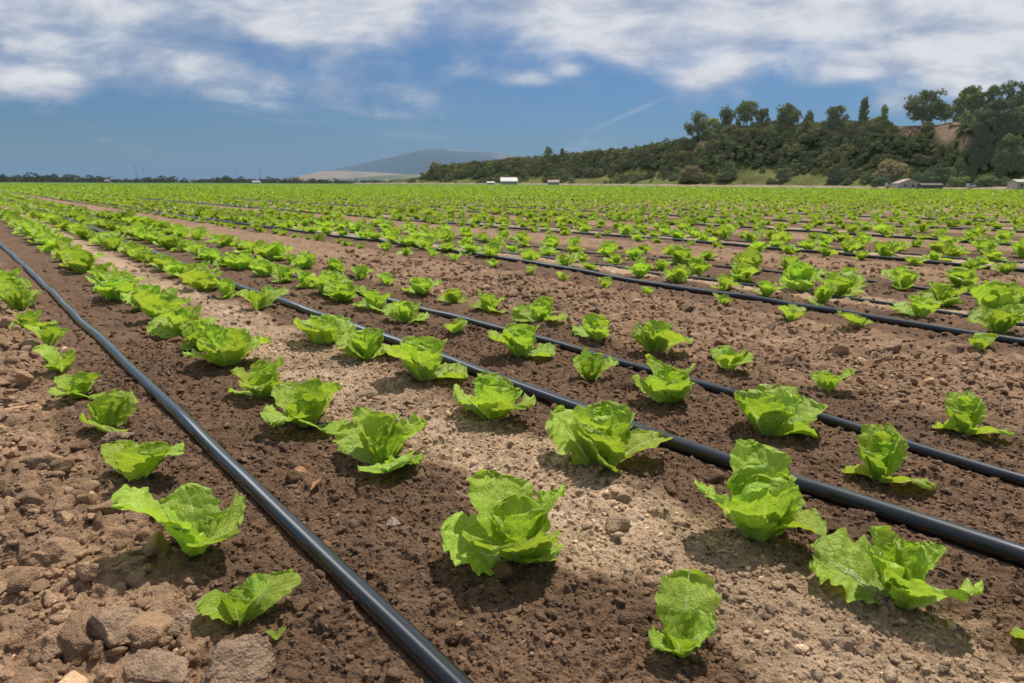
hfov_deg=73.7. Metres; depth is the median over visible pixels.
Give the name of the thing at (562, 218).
lettuce
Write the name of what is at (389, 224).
lettuce
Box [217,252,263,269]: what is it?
lettuce
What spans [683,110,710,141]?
tree
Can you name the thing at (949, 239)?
lettuce
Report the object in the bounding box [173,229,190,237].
lettuce
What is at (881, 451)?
lettuce
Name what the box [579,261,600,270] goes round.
lettuce
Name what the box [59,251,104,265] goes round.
lettuce
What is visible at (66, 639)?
soil clods
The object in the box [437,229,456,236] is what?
lettuce
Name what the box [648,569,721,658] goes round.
lettuce
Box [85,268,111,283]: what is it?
lettuce
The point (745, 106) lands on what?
tree
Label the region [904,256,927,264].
lettuce
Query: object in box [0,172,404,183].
treeline
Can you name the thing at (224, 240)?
lettuce
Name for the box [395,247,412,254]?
lettuce
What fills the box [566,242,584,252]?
lettuce
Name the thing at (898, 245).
lettuce
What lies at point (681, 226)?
lettuce
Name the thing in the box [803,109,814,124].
tree
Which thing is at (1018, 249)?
lettuce
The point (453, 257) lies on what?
lettuce
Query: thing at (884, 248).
lettuce
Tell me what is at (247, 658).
soil clod
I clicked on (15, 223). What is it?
lettuce
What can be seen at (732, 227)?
lettuce
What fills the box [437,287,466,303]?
lettuce
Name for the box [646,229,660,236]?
lettuce
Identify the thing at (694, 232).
lettuce
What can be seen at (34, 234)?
lettuce
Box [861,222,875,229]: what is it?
lettuce
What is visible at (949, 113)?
tree
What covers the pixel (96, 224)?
lettuce
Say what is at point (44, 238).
lettuce
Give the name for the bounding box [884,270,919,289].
lettuce
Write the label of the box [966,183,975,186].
van
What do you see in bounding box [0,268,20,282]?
lettuce
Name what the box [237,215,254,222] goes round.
lettuce
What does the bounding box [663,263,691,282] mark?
lettuce
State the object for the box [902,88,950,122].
tree
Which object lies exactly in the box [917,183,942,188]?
shed
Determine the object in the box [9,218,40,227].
lettuce
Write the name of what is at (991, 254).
lettuce
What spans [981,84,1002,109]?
tree
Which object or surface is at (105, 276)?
lettuce
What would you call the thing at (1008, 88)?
tree
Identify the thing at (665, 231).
lettuce
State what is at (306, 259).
lettuce
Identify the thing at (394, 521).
soil clod
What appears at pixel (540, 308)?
lettuce
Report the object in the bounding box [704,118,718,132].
tree
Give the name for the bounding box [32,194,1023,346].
irrigation hose
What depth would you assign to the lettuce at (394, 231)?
7.00 m
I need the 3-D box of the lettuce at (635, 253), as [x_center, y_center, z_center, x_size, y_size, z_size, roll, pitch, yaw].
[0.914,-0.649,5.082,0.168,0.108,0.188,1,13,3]
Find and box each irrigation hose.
[0,241,474,682]
[3,199,1023,567]
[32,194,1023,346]
[74,192,1023,271]
[112,199,970,295]
[123,189,1023,232]
[137,204,1023,325]
[220,253,1023,486]
[229,198,1012,245]
[242,203,1023,263]
[384,198,1010,222]
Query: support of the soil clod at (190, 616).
on the ground
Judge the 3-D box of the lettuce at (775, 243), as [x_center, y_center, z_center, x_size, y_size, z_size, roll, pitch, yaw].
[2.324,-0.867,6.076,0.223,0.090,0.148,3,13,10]
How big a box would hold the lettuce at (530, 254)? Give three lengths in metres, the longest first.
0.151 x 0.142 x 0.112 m
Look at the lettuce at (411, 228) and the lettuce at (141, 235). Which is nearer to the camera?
the lettuce at (141, 235)
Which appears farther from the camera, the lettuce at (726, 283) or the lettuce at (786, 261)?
the lettuce at (786, 261)
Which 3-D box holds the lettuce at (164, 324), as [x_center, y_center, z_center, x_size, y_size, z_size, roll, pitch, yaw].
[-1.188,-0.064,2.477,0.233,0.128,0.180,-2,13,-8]
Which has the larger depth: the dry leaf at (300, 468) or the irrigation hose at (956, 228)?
the irrigation hose at (956, 228)
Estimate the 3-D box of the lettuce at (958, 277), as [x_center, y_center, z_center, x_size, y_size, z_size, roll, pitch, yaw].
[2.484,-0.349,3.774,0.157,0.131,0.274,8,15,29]
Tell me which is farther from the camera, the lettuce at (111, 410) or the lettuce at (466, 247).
the lettuce at (466, 247)
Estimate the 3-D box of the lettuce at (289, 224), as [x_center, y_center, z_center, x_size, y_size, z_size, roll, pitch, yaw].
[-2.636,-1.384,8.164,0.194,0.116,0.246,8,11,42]
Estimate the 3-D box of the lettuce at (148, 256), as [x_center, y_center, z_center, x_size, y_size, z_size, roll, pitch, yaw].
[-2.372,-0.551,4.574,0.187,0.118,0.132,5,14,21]
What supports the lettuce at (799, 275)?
on the ground
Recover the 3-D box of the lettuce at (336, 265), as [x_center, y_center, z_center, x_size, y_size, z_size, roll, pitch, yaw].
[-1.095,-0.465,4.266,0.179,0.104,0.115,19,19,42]
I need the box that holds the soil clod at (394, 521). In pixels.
[386,517,400,528]
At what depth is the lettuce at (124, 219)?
9.15 m
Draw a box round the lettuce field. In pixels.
[0,184,1023,247]
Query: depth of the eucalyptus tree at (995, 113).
415.99 m
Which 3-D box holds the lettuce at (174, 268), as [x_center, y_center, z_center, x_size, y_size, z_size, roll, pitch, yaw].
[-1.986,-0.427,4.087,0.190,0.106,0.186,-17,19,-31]
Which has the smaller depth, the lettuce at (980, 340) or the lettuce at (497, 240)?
the lettuce at (980, 340)
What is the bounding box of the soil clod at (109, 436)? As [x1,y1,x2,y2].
[100,431,134,443]
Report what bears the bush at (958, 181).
on the hill at (942, 135)
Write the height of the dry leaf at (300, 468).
0.009 m
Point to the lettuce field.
(521, 195)
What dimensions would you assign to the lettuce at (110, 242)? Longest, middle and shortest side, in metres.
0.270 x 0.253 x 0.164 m
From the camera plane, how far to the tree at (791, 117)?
573.47 m
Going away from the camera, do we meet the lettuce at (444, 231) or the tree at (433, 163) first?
the lettuce at (444, 231)
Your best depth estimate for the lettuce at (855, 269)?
4.26 m
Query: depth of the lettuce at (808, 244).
5.79 m
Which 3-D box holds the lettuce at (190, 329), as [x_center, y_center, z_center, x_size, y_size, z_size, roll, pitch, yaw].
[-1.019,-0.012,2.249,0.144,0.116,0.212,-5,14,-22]
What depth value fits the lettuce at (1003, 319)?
2.56 m
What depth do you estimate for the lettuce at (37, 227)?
6.40 m
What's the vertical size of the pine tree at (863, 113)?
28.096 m
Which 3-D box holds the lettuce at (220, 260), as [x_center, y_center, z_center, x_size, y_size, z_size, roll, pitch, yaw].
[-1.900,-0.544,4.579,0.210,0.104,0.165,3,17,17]
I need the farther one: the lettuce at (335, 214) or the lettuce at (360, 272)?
the lettuce at (335, 214)
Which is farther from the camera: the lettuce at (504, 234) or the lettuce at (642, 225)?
the lettuce at (642, 225)
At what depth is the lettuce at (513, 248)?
5.52 m
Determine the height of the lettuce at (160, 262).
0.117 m
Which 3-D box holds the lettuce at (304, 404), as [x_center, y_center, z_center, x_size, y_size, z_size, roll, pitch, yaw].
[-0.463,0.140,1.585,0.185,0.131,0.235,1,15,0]
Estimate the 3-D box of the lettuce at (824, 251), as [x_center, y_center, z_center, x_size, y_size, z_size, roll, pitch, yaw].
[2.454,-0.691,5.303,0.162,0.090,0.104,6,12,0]
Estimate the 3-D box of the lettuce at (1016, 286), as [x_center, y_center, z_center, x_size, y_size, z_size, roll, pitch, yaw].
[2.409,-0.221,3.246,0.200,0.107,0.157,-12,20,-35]
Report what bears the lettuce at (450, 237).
on the ground
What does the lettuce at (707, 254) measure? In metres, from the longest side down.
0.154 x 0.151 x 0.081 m
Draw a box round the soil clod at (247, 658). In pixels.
[200,633,275,682]
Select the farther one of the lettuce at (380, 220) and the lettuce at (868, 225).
the lettuce at (380, 220)
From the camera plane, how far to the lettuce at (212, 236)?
6.22 m
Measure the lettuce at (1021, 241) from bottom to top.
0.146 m
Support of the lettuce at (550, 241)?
on the ground
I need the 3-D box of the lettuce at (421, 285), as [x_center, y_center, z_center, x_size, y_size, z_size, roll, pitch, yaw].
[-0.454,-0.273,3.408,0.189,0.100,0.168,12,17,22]
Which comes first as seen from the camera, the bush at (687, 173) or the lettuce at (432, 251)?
the lettuce at (432, 251)
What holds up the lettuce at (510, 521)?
on the ground
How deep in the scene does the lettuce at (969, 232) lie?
7.37 m
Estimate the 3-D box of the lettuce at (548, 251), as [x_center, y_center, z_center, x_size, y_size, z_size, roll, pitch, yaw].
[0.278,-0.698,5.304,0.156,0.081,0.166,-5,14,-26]
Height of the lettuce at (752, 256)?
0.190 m
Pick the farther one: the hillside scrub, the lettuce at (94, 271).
the hillside scrub
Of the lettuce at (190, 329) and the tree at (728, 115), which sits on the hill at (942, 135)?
the tree at (728, 115)
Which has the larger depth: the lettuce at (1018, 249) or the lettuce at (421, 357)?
the lettuce at (1018, 249)
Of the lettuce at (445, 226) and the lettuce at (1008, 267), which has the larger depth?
the lettuce at (445, 226)
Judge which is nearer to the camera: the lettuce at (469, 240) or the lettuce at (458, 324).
the lettuce at (458, 324)
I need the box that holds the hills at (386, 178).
[328,174,420,182]
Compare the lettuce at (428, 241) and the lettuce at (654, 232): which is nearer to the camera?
the lettuce at (428, 241)
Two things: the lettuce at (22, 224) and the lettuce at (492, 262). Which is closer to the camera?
the lettuce at (492, 262)
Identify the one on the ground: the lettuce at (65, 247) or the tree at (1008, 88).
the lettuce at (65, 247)
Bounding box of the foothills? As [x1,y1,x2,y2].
[278,171,408,181]
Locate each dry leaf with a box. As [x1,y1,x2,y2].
[294,466,307,472]
[310,477,321,489]
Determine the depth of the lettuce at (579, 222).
8.52 m
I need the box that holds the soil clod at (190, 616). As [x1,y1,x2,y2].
[166,593,228,637]
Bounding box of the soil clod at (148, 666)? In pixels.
[122,649,189,682]
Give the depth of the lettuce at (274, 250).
5.00 m
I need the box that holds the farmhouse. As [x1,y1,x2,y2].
[891,179,920,188]
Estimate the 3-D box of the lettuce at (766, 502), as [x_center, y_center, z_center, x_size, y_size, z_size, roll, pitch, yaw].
[0.383,0.248,1.075,0.191,0.163,0.177,-1,14,0]
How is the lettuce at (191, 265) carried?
on the ground
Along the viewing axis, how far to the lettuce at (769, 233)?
6.94 m
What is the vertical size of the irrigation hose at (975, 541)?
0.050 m
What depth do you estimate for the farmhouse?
416.25 m
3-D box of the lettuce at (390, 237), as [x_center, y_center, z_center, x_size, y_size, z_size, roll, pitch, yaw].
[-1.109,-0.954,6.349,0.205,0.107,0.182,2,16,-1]
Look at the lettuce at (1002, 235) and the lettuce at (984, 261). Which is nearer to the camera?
the lettuce at (984, 261)
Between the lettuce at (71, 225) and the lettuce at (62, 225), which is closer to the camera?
the lettuce at (71, 225)
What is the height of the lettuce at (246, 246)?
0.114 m
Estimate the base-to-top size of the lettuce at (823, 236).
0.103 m
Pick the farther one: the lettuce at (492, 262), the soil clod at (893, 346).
the lettuce at (492, 262)
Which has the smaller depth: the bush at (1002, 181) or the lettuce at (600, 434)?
the lettuce at (600, 434)
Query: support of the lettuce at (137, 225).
on the ground
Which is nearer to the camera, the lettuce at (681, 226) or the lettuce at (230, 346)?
the lettuce at (230, 346)
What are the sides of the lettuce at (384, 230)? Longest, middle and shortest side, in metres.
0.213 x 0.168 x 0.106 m
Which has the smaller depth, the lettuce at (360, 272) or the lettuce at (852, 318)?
the lettuce at (852, 318)
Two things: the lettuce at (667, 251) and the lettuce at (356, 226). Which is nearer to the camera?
the lettuce at (667, 251)
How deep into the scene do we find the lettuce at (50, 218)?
8.52 m
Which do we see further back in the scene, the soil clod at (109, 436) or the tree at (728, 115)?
the tree at (728, 115)
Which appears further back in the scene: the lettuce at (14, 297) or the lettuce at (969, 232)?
the lettuce at (969, 232)
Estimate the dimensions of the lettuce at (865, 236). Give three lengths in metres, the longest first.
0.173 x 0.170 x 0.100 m
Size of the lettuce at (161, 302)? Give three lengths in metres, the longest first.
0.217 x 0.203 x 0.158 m
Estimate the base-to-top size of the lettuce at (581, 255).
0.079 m
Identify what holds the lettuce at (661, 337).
on the ground
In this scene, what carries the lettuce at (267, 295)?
on the ground
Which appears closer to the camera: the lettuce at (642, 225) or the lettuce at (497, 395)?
the lettuce at (497, 395)
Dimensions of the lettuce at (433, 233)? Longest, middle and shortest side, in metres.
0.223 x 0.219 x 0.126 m
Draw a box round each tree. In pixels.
[428,161,437,168]
[542,146,552,158]
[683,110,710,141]
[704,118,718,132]
[718,105,735,129]
[735,99,759,127]
[757,108,770,126]
[775,103,802,126]
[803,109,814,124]
[825,105,849,126]
[858,96,873,124]
[877,104,888,120]
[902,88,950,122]
[937,102,954,123]
[949,85,986,122]
[968,130,994,166]
[969,98,1022,147]
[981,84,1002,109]
[990,133,1023,174]
[998,79,1022,101]
[1001,105,1023,134]
[1012,81,1023,106]
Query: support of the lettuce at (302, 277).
on the ground
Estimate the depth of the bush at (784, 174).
519.65 m
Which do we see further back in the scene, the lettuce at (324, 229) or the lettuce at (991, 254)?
the lettuce at (324, 229)
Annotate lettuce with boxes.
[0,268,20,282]
[0,275,32,291]
[0,281,41,310]
[6,208,22,215]
[6,221,19,227]
[8,310,56,328]
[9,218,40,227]
[11,221,34,233]
[21,322,67,345]
[22,224,49,235]
[24,220,59,238]
[27,231,63,243]
[32,344,76,372]
[34,232,63,244]
[37,235,51,249]
[38,236,73,251]
[40,212,61,219]
[45,214,63,226]
[48,371,105,399]
[50,241,81,258]
[51,236,70,249]
[55,220,76,230]
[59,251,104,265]
[62,248,95,273]
[68,223,92,230]
[68,226,93,239]
[79,389,138,432]
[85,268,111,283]
[87,230,119,243]
[87,262,117,275]
[91,218,106,227]
[92,233,122,244]
[92,274,137,299]
[97,265,145,282]
[98,233,132,249]
[100,440,184,481]
[110,483,245,556]
[114,224,125,230]
[116,226,129,234]
[117,242,148,255]
[120,284,160,310]
[121,217,131,224]
[122,228,133,236]
[124,241,152,258]
[125,215,140,223]
[127,221,147,235]
[127,228,150,239]
[128,250,144,261]
[131,287,190,318]
[136,216,150,224]
[137,229,165,242]
[143,251,168,265]
[144,218,159,228]
[145,231,164,243]
[146,304,216,338]
[147,222,157,230]
[149,255,181,270]
[150,221,175,230]
[158,235,183,249]
[162,262,184,275]
[170,239,195,251]
[173,223,189,233]
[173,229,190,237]
[175,260,218,278]
[179,265,222,289]
[179,318,224,357]
[183,240,205,254]
[183,321,270,366]
[186,224,209,239]
[193,246,209,258]
[196,569,300,626]
[199,248,220,261]
[206,233,223,242]
[211,234,240,246]
[212,254,236,266]
[213,277,237,297]
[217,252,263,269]
[228,356,283,398]
[230,240,248,248]
[233,240,255,252]
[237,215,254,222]
[238,285,288,309]
[249,259,276,276]
[253,239,268,256]
[259,241,293,259]
[260,378,347,434]
[271,264,299,282]
[274,220,285,227]
[279,221,298,228]
[282,253,296,263]
[291,251,316,268]
[293,313,353,344]
[295,269,316,287]
[297,218,311,226]
[304,225,319,231]
[306,269,349,295]
[313,219,323,226]
[316,226,335,233]
[319,220,337,227]
[322,280,358,301]
[327,257,346,272]
[330,210,345,219]
[332,222,347,229]
[332,407,427,472]
[335,326,399,360]
[348,222,361,231]
[350,261,373,279]
[352,285,391,311]
[355,230,370,237]
[364,226,376,232]
[369,232,380,239]
[372,218,387,226]
[376,272,395,284]
[377,220,394,229]
[377,241,391,251]
[379,226,391,235]
[381,233,399,241]
[381,335,467,380]
[382,300,429,322]
[385,229,408,237]
[395,235,420,246]
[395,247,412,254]
[399,222,415,228]
[401,277,442,294]
[402,224,418,232]
[409,231,427,237]
[414,235,438,249]
[416,229,430,233]
[419,230,442,238]
[420,224,431,229]
[424,247,440,256]
[437,224,452,230]
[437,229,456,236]
[437,242,458,251]
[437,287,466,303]
[438,230,455,242]
[439,469,565,575]
[443,253,460,260]
[444,317,467,332]
[453,369,535,420]
[457,227,471,235]
[458,235,473,244]
[458,243,481,254]
[462,231,477,240]
[468,216,483,223]
[469,289,507,312]
[477,241,505,255]
[478,234,489,242]
[486,237,505,250]
[486,259,499,267]
[487,322,555,358]
[496,230,509,239]
[501,219,510,225]
[505,244,522,252]
[509,230,533,240]
[510,296,566,322]
[516,239,531,246]
[521,248,541,260]
[525,264,536,274]
[539,246,559,255]
[541,235,559,247]
[545,401,672,472]
[555,253,579,265]
[555,271,571,281]
[556,215,572,222]
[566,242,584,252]
[567,236,581,244]
[572,218,584,225]
[572,251,589,260]
[572,313,611,341]
[572,346,618,380]
[573,219,584,228]
[577,224,593,231]
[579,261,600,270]
[596,243,618,256]
[598,277,611,287]
[601,240,618,248]
[603,252,626,264]
[617,224,634,234]
[624,247,646,259]
[625,256,652,277]
[631,233,647,240]
[631,320,692,354]
[632,354,696,403]
[633,243,651,252]
[636,223,651,228]
[641,286,653,294]
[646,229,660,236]
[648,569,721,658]
[650,219,665,229]
[651,259,672,269]
[658,228,670,234]
[661,244,686,255]
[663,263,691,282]
[670,245,691,263]
[671,229,687,238]
[675,220,689,231]
[683,225,695,234]
[685,227,699,236]
[688,256,711,276]
[694,439,826,543]
[696,231,717,240]
[699,250,717,259]
[709,273,740,290]
[710,345,753,369]
[712,292,732,304]
[715,224,731,239]
[718,224,735,232]
[727,260,760,281]
[733,246,762,268]
[733,383,827,438]
[741,229,763,240]
[750,241,767,251]
[753,280,785,296]
[762,229,779,239]
[768,239,785,246]
[771,230,793,242]
[777,303,805,320]
[779,261,825,290]
[780,243,800,253]
[780,252,804,268]
[796,239,822,249]
[807,282,837,305]
[809,525,983,611]
[810,368,854,391]
[813,271,866,296]
[815,238,832,247]
[816,234,835,241]
[817,246,837,256]
[831,232,853,240]
[837,309,872,326]
[840,237,864,252]
[840,266,857,272]
[841,422,936,490]
[842,269,862,276]
[851,236,866,242]
[851,250,874,259]
[852,239,868,249]
[855,234,876,242]
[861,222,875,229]
[872,223,892,232]
[873,240,906,256]
[881,266,910,275]
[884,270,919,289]
[890,293,940,317]
[892,241,910,251]
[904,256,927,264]
[917,281,967,306]
[922,250,951,260]
[927,240,945,252]
[932,390,1014,437]
[938,236,961,244]
[943,243,971,256]
[945,267,978,287]
[961,259,986,269]
[962,228,981,236]
[967,256,993,264]
[967,280,1023,315]
[967,304,1023,333]
[968,235,1000,253]
[968,332,998,349]
[979,248,1007,260]
[990,261,1017,273]
[995,232,1012,240]
[1008,282,1023,305]
[1010,242,1023,257]
[1010,626,1023,638]
[1011,237,1023,246]
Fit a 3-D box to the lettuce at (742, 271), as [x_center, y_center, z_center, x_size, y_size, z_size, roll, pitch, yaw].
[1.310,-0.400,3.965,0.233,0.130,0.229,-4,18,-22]
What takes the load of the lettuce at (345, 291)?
on the ground
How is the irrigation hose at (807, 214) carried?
on the ground
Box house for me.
[1007,179,1023,189]
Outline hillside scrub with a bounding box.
[405,110,1023,184]
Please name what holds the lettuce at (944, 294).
on the ground
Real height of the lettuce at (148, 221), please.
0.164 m
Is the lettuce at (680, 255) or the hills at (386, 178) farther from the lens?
the hills at (386, 178)
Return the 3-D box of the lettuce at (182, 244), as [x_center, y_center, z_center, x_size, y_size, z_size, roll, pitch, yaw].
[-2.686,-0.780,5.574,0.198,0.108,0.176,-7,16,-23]
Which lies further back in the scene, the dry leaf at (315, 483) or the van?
the van
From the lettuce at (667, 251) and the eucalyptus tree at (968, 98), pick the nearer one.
the lettuce at (667, 251)
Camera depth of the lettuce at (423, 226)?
8.10 m
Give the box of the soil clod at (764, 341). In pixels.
[756,338,778,349]
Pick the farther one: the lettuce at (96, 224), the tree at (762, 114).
the tree at (762, 114)
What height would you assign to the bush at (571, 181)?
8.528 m
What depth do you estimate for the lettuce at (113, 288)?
3.24 m
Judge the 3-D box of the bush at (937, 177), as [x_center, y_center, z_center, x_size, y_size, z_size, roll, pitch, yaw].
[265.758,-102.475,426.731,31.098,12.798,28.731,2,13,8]
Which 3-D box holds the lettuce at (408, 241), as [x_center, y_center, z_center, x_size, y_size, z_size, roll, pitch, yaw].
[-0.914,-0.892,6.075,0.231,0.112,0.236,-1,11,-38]
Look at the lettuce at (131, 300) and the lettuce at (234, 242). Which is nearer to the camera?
the lettuce at (131, 300)
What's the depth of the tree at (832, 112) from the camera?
538.08 m
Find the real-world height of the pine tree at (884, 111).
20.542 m
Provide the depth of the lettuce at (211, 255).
4.83 m
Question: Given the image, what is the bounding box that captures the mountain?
[327,149,532,173]
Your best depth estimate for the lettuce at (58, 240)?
5.31 m
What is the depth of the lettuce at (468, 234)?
6.76 m
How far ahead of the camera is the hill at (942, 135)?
537.75 m
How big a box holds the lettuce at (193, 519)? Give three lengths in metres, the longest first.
0.192 x 0.138 x 0.120 m
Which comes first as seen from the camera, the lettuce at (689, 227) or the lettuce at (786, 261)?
the lettuce at (786, 261)
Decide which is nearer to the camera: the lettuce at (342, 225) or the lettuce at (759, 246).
the lettuce at (759, 246)
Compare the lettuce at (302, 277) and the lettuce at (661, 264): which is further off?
the lettuce at (661, 264)
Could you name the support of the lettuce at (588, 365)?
on the ground
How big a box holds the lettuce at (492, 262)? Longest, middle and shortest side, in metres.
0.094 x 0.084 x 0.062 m
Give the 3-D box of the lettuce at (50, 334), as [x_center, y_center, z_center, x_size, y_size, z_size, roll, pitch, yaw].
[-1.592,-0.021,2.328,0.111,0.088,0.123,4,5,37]
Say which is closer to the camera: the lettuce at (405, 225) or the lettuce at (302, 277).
the lettuce at (302, 277)
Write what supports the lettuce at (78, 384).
on the ground
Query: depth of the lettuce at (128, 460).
1.26 m
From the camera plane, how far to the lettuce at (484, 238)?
6.52 m
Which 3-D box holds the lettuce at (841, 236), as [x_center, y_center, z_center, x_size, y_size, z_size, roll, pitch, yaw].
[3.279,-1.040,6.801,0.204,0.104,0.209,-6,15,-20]
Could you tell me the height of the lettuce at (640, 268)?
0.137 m
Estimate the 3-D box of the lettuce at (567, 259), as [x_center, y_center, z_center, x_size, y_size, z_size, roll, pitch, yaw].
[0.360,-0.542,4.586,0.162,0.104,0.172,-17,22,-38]
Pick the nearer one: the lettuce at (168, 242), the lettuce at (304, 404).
the lettuce at (304, 404)
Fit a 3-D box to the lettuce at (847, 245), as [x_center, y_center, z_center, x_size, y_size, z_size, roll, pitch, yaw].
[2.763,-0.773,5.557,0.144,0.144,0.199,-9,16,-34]
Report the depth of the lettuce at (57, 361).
2.01 m
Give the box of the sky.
[0,0,1023,182]
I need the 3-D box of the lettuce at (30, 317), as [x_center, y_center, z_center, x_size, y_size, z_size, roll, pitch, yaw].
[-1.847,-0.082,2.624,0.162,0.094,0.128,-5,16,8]
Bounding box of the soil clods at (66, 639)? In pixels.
[0,245,1023,682]
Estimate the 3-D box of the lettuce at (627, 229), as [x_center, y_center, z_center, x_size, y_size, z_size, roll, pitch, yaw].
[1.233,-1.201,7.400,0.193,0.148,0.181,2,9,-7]
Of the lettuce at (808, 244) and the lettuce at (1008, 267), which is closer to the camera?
the lettuce at (1008, 267)
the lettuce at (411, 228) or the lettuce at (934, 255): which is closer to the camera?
the lettuce at (934, 255)
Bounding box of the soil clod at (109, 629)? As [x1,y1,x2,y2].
[87,607,144,648]
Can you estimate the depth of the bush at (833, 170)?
485.16 m
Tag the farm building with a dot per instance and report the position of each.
(553, 182)
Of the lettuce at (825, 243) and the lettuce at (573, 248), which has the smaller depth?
the lettuce at (573, 248)
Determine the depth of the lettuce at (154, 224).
7.84 m
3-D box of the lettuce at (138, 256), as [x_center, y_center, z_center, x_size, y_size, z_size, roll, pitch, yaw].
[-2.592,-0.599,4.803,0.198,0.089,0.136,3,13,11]
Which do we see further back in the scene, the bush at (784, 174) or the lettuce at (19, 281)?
the bush at (784, 174)
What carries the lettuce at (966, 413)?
on the ground
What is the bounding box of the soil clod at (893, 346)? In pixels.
[878,341,902,353]
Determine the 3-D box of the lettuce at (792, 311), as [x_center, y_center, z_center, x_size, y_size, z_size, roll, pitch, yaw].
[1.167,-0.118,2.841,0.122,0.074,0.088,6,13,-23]
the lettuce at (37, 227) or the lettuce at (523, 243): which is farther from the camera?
the lettuce at (37, 227)
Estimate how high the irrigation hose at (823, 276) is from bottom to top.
0.033 m
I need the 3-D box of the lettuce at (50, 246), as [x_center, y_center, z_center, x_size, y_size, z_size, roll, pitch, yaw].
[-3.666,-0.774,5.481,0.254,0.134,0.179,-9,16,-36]
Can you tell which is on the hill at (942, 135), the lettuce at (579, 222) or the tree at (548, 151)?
the tree at (548, 151)
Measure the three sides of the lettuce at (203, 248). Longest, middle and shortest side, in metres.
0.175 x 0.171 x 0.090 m
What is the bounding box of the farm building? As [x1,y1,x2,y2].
[548,180,559,184]
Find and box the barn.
[499,177,517,183]
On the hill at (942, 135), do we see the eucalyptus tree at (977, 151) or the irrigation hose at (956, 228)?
the eucalyptus tree at (977, 151)
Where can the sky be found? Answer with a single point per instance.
(187, 89)
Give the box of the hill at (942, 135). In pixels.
[332,122,1023,186]
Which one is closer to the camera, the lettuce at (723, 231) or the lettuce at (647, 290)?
the lettuce at (647, 290)
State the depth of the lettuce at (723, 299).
3.16 m
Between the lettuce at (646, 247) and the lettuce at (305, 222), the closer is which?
the lettuce at (646, 247)
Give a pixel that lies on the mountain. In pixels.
(417, 162)
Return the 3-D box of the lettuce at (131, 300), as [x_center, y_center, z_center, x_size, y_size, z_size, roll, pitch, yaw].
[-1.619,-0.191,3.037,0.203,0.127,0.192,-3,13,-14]
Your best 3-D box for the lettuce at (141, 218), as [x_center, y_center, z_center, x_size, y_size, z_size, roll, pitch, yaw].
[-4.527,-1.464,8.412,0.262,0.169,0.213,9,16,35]
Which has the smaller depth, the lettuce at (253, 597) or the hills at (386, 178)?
the lettuce at (253, 597)
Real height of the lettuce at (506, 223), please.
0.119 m
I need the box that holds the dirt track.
[353,183,1006,188]
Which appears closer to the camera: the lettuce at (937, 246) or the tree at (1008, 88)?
the lettuce at (937, 246)
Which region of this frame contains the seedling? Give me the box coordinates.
[266,626,286,639]
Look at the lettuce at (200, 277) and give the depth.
3.57 m
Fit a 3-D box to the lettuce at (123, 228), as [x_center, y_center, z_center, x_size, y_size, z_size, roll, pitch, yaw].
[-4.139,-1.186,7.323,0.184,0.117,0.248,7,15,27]
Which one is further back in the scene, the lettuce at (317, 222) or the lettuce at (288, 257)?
the lettuce at (317, 222)
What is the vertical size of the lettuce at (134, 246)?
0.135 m
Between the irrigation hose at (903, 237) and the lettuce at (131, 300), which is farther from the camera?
the irrigation hose at (903, 237)
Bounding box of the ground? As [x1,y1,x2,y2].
[0,182,1023,682]
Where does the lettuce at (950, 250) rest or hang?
on the ground
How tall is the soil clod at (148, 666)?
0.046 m
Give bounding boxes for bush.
[568,177,575,183]
[676,164,702,181]
[715,160,738,180]
[775,164,793,180]
[824,163,845,181]
[870,176,889,186]
[871,159,909,180]
[912,167,958,186]
[945,175,971,186]
[972,172,998,186]
[994,176,1010,186]
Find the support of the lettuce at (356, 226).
on the ground
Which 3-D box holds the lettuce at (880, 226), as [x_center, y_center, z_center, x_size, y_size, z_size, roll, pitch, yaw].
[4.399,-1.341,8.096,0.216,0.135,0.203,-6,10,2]
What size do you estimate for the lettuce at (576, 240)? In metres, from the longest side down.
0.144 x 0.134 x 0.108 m
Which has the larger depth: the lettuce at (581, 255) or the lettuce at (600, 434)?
the lettuce at (581, 255)
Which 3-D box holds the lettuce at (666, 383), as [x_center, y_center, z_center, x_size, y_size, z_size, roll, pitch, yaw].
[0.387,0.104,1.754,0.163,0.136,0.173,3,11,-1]
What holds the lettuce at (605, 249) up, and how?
on the ground
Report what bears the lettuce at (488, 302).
on the ground
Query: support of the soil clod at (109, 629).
on the ground
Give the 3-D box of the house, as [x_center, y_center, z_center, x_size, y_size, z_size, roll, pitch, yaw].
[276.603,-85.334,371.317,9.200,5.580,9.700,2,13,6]
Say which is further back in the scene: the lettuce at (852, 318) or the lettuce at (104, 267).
the lettuce at (104, 267)
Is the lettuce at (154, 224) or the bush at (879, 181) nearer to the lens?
the lettuce at (154, 224)
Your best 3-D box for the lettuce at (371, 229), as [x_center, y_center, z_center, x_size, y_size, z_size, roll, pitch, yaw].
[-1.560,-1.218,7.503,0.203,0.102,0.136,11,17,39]
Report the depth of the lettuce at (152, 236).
6.21 m
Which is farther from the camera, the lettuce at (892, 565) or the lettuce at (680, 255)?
the lettuce at (680, 255)
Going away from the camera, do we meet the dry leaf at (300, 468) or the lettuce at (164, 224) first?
the dry leaf at (300, 468)
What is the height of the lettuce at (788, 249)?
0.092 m
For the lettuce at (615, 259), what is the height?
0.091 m
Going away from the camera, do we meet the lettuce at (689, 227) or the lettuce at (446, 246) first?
the lettuce at (446, 246)
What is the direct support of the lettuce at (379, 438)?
on the ground

